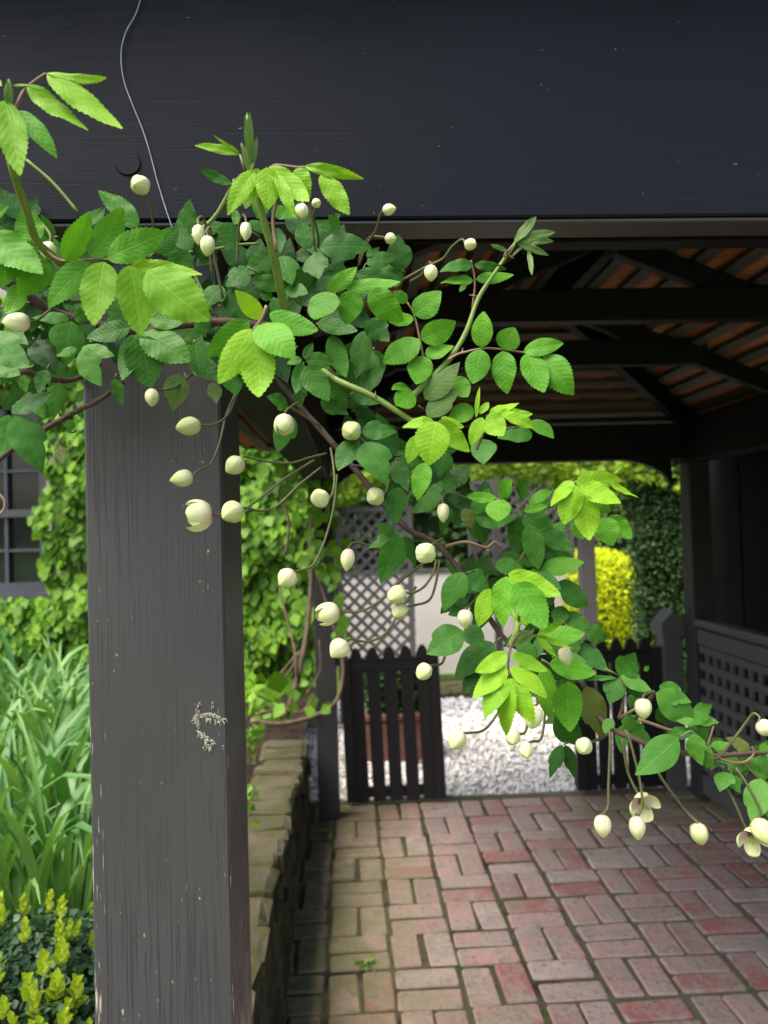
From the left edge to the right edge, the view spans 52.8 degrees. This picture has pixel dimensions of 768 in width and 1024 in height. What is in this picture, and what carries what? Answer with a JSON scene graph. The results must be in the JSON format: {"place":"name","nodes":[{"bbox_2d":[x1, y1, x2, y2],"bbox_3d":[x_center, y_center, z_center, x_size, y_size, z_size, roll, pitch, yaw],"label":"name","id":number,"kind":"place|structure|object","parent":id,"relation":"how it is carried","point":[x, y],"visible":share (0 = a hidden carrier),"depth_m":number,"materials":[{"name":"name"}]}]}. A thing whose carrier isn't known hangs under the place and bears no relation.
{"place":"outdoors","nodes":[
{"label":"outdoors","id":0,"kind":"place"},
{"bbox_2d":[0,686,314,933],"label":"garden bed","id":1,"kind":"object","parent":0,"point":[294,732],"visible":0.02,"depth_m":4.66,"materials":[{"name":"soil"}]},
{"bbox_2d":[0,642,60,726],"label":"strap leaf plant","id":2,"kind":"object","parent":1,"relation":"on","point":[12,685],"visible":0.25,"depth_m":4.30,"materials":[{"name":"green plant"}]},
{"bbox_2d":[0,674,71,777],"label":"strap leaf plant","id":3,"kind":"object","parent":1,"relation":"on","point":[5,722],"visible":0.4,"depth_m":3.24,"materials":[{"name":"green plant"}]},
{"bbox_2d":[0,631,87,717],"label":"strap leaf plant","id":4,"kind":"object","parent":1,"relation":"on","point":[9,654],"visible":0.12,"depth_m":4.46,"materials":[{"name":"green plant"}]},
{"bbox_2d":[0,651,88,801],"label":"strap leaf plant","id":5,"kind":"object","parent":1,"relation":"on","point":[23,680],"visible":0.24,"depth_m":3.50,"materials":[{"name":"green plant"}]},
{"bbox_2d":[0,656,88,753],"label":"strap leaf plant","id":6,"kind":"object","parent":1,"relation":"on","point":[12,670],"visible":0.12,"depth_m":3.86,"materials":[{"name":"green plant"}]},
{"bbox_2d":[0,627,88,737],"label":"strap leaf plant","id":7,"kind":"object","parent":1,"relation":"on","point":[34,664],"visible":0.2,"depth_m":4.61,"materials":[{"name":"green plant"}]},
{"bbox_2d":[0,731,89,903],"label":"strap leaf plant","id":8,"kind":"object","parent":1,"relation":"on","point":[13,779],"visible":0.14,"depth_m":2.40,"materials":[{"name":"green plant"}]},
{"bbox_2d":[0,651,89,857],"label":"strap leaf plant","id":9,"kind":"object","parent":1,"relation":"on","point":[28,771],"visible":0.15,"depth_m":3.13,"materials":[{"name":"green plant"}]},
{"bbox_2d":[0,656,89,823],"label":"strap leaf plant","id":10,"kind":"object","parent":1,"relation":"on","point":[39,702],"visible":0.15,"depth_m":3.40,"materials":[{"name":"green plant"}]},
{"bbox_2d":[0,701,89,886],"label":"strap leaf plant","id":11,"kind":"object","parent":1,"relation":"on","point":[60,732],"visible":0.2,"depth_m":2.82,"materials":[{"name":"green plant"}]},
{"bbox_2d":[0,648,89,809],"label":"strap leaf plant","id":12,"kind":"object","parent":1,"relation":"on","point":[50,712],"visible":0.09,"depth_m":3.55,"materials":[{"name":"green plant"}]},
{"bbox_2d":[0,633,89,749],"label":"strap leaf plant","id":13,"kind":"object","parent":1,"relation":"on","point":[74,693],"visible":0.12,"depth_m":4.01,"materials":[{"name":"green plant"}]},
{"bbox_2d":[0,678,90,857],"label":"strap leaf plant","id":14,"kind":"object","parent":1,"relation":"on","point":[36,731],"visible":0.19,"depth_m":2.84,"materials":[{"name":"green plant"}]},
{"bbox_2d":[0,726,90,899],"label":"strap leaf plant","id":15,"kind":"object","parent":1,"relation":"on","point":[5,847],"visible":0.43,"depth_m":2.14,"materials":[{"name":"green plant"}]},
{"bbox_2d":[0,766,91,936],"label":"strap leaf plant","id":16,"kind":"object","parent":1,"relation":"on","point":[39,883],"visible":0.27,"depth_m":2.10,"materials":[{"name":"green plant"}]},
{"bbox_2d":[0,704,92,933],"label":"strap leaf plant","id":17,"kind":"object","parent":1,"relation":"on","point":[59,886],"visible":0.34,"depth_m":2.10,"materials":[{"name":"green plant"}]},
{"bbox_2d":[0,719,92,915],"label":"strap leaf plant","id":18,"kind":"object","parent":1,"relation":"on","point":[62,788],"visible":0.11,"depth_m":2.32,"materials":[{"name":"green plant"}]},
{"bbox_2d":[0,889,94,1023],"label":"box bush","id":19,"kind":"object","parent":1,"relation":"on","point":[48,977],"visible":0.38,"depth_m":1.48,"materials":[{"name":"green plant"}]},
{"bbox_2d":[336,633,638,700],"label":"ground","id":20,"kind":"structure","parent":0,"point":[446,677],"depth_m":8.68,"materials":[{"name":"white gravel"}]},
{"bbox_2d":[0,288,315,727],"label":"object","id":21,"kind":"structure","parent":20,"relation":"on","point":[23,483],"depth_m":6.27,"materials":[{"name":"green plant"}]},
{"bbox_2d":[0,399,51,600],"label":"window","id":22,"kind":"structure","parent":21,"relation":"in","point":[21,484],"depth_m":6.27,"materials":[{"name":"grey glass"}]},
{"bbox_2d":[0,296,315,695],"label":"ivy","id":23,"kind":"object","parent":21,"relation":"attached to","point":[263,635],"visible":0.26,"depth_m":6.01,"materials":[{"name":"green plant"}]},
{"bbox_2d":[330,455,531,664],"bbox_3d":[-0.151,0.082,10.139,4.220,3.705,1.596,-1,-1,-3],"label":"back shrubbery","id":24,"kind":"object","parent":20,"relation":"on","point":[427,523],"visible":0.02,"depth_m":9.72,"materials":[{"name":"green plant"}]},
{"bbox_2d":[342,568,576,673],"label":"garden wall","id":25,"kind":"structure","parent":20,"relation":"on","point":[429,618],"depth_m":8.38,"materials":[{"name":"paint"}]},
{"bbox_2d":[475,478,574,563],"bbox_3d":[1.414,0.121,7.970,1.100,0.943,0.040,-1,-1,-3],"label":"lattice screen","id":26,"kind":"object","parent":20,"relation":"on","point":[567,530],"visible":0.12,"depth_m":7.97,"materials":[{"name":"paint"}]},
{"bbox_2d":[440,675,624,698],"bbox_3d":[1.345,1.732,7.572,2.792,0.098,0.552,-1,-1,-3],"label":"brick edging","id":27,"kind":"object","parent":20,"relation":"on","point":[449,689],"visible":0.06,"depth_m":7.39,"materials":[{"name":"stone"}]},
{"bbox_2d":[468,480,479,674],"bbox_3d":[0.869,0.613,7.533,0.100,2.270,0.100,-1,-1,-3],"label":"arbour post","id":28,"kind":"object","parent":27,"relation":"on","point":[472,549],"visible":0.04,"depth_m":7.50,"materials":[{"name":"paint"}]},
{"bbox_2d":[490,478,503,650],"bbox_3d":[1.105,0.607,7.544,0.100,2.270,0.100,-1,-1,-3],"label":"arbour post","id":29,"kind":"object","parent":27,"relation":"on","point":[496,554],"depth_m":7.52,"materials":[{"name":"paint"}]},
{"bbox_2d":[515,461,634,555],"bbox_3d":[4.212,0.039,17.635,22.462,3.971,1.470,-1,-1,-3],"label":"hedge","id":30,"kind":"object","parent":20,"relation":"on","point":[621,545],"depth_m":17.34,"materials":[{"name":"green plant"}]},
{"bbox_2d":[561,547,637,673],"bbox_3d":[2.392,1.100,8.695,1.011,1.436,0.983,-1,-1,-3],"label":"golden shrub","id":31,"kind":"object","parent":20,"relation":"on","point":[613,592],"visible":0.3,"depth_m":8.32,"materials":[{"name":"yellow plant"}]},
{"bbox_2d":[596,550,634,594],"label":"hedge","id":32,"kind":"object","parent":20,"relation":"on","point":[626,552],"visible":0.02,"depth_m":12.89,"materials":[{"name":"yellow plant"}]},
{"bbox_2d":[709,450,767,773],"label":"shed","id":33,"kind":"structure","parent":20,"relation":"on","point":[739,502],"depth_m":4.78,"materials":[{"name":"black wood"}]},
{"bbox_2d":[303,695,742,801],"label":"gravel path","id":34,"kind":"structure","parent":0,"point":[483,755],"depth_m":5.33,"materials":[{"name":"white gravel"}]},
{"bbox_2d":[335,505,416,723],"bbox_3d":[-0.064,0.841,6.385,0.654,1.792,0.040,-1,-1,-3],"label":"lattice screen","id":35,"kind":"object","parent":34,"relation":"on","point":[408,586],"visible":0.38,"depth_m":6.38,"materials":[{"name":"paint"}]},
{"bbox_2d":[365,708,421,761],"bbox_3d":[0.091,1.549,5.424,0.493,0.325,0.316,-1,-1,-3],"label":"planter trough","id":36,"kind":"object","parent":34,"relation":"on","point":[401,736],"visible":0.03,"depth_m":5.28,"materials":[{"name":"ceramic"}]},
{"bbox_2d":[363,654,418,714],"bbox_3d":[0.080,1.223,5.412,0.525,0.397,0.340,-1,-1,-3],"label":"clipped box plant","id":37,"kind":"object","parent":36,"relation":"in","point":[398,692],"visible":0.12,"depth_m":5.33,"materials":[{"name":"green plant"}]},
{"bbox_2d":[575,462,597,689],"bbox_3d":[1.750,0.544,6.673,0.160,2.320,0.160,-1,-1,-3],"label":"arbour post","id":38,"kind":"object","parent":34,"relation":"on","point":[587,567],"visible":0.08,"depth_m":6.61,"materials":[{"name":"paint"}]},
{"bbox_2d":[249,461,679,517],"bbox_3d":[0.847,-0.389,6.698,4.208,0.933,1.050,-1,-1,-3],"label":"arbour vine","id":39,"kind":"object","parent":38,"relation":"on","point":[348,489],"visible":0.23,"depth_m":6.44,"materials":[{"name":"green plant"}]},
{"bbox_2d":[623,459,687,696],"bbox_3d":[2.539,0.445,6.559,0.935,2.530,0.394,-1,-1,-3],"label":"tall hedge","id":40,"kind":"object","parent":34,"relation":"on","point":[657,565],"visible":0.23,"depth_m":6.44,"materials":[{"name":"green plant"}]},
{"bbox_2d":[286,786,767,1023],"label":"brick floor","id":41,"kind":"structure","parent":0,"point":[542,908],"depth_m":3.14,"materials":[{"name":"red brick"}]},
{"bbox_2d":[247,740,312,1023],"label":"stone wall","id":42,"kind":"structure","parent":41,"relation":"on","point":[278,841],"depth_m":2.90,"materials":[{"name":"brown stone"}]},
{"bbox_2d":[247,782,260,826],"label":"weed","id":43,"kind":"object","parent":42,"relation":"on","point":[251,807],"visible":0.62,"depth_m":2.27,"materials":[{"name":"green plant"}]},
{"bbox_2d":[246,722,264,764],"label":"weed","id":44,"kind":"object","parent":42,"relation":"on","point":[255,733],"visible":0.75,"depth_m":2.56,"materials":[{"name":"green plant"}]},
{"bbox_2d":[245,671,289,715],"bbox_3d":[-0.509,0.765,3.265,0.198,0.212,0.374,-1,-1,-20],"label":"groundcover","id":45,"kind":"object","parent":42,"relation":"on","point":[276,682],"visible":0.98,"depth_m":3.24,"materials":[{"name":"green plant"}]},
{"bbox_2d":[290,827,327,1023],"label":"leaf litter","id":46,"kind":"object","parent":41,"relation":"on","point":[315,983],"visible":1,"depth_m":2.99,"materials":[{"name":"brown plant"}]},
{"bbox_2d":[354,954,375,972],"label":"weed","id":47,"kind":"object","parent":41,"relation":"on","point":[367,963],"visible":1,"depth_m":2.80,"materials":[{"name":"green plant"}]},
{"bbox_2d":[0,0,767,1023],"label":"pavilion","id":48,"kind":"structure","parent":41,"relation":"on","point":[618,148],"depth_m":0.96,"materials":[{"name":"paint"}]},
{"bbox_2d":[120,0,171,226],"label":"wire","id":49,"kind":"object","parent":48,"relation":"hanging from","point":[136,113],"visible":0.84,"depth_m":0.92,"materials":[{"name":"metal"}]},
{"bbox_2d":[245,460,350,729],"bbox_3d":[-0.501,0.420,3.971,0.678,1.450,0.622,-1,-1,-3],"label":"woody vine","id":50,"kind":"object","parent":48,"relation":"attached to","point":[317,517],"visible":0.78,"depth_m":3.95,"materials":[{"name":"green plant"}]},
{"bbox_2d":[0,175,767,856],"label":"clematis","id":51,"kind":"object","parent":48,"relation":"attached to","point":[374,443],"visible":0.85,"depth_m":0.82,"materials":[{"name":"green plant"}]},
{"bbox_2d":[0,72,636,735],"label":"climbing rose","id":52,"kind":"object","parent":51,"relation":"attached to","point":[534,562],"visible":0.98,"depth_m":0.72,"materials":[{"name":"green plant"}]},
{"bbox_2d":[694,619,767,826],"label":"lattice railing","id":53,"kind":"object","parent":48,"relation":"attached to","point":[748,647],"visible":0.69,"depth_m":4.00,"materials":[{"name":"paint"}]},
{"bbox_2d":[340,644,445,802],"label":"picket gate","id":54,"kind":"structure","parent":41,"relation":"on","point":[389,664],"depth_m":4.45,"materials":[{"name":"paint"}]},
{"bbox_2d":[651,608,686,791],"bbox_3d":[1.708,1.109,4.595,0.150,1.060,0.160,-1,-1,-3],"label":"gate post","id":55,"kind":"object","parent":41,"relation":"on","point":[668,627],"visible":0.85,"depth_m":4.54,"materials":[{"name":"paint"}]},
{"bbox_2d":[574,637,665,790],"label":"picket gate","id":56,"kind":"structure","parent":55,"relation":"attached to","point":[588,777],"depth_m":4.58,"materials":[{"name":"paint"}]},
{"bbox_2d":[720,978,760,999],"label":"weed","id":57,"kind":"object","parent":41,"relation":"on","point":[732,980],"visible":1,"depth_m":2.61,"materials":[{"name":"green plant"}]}
]}

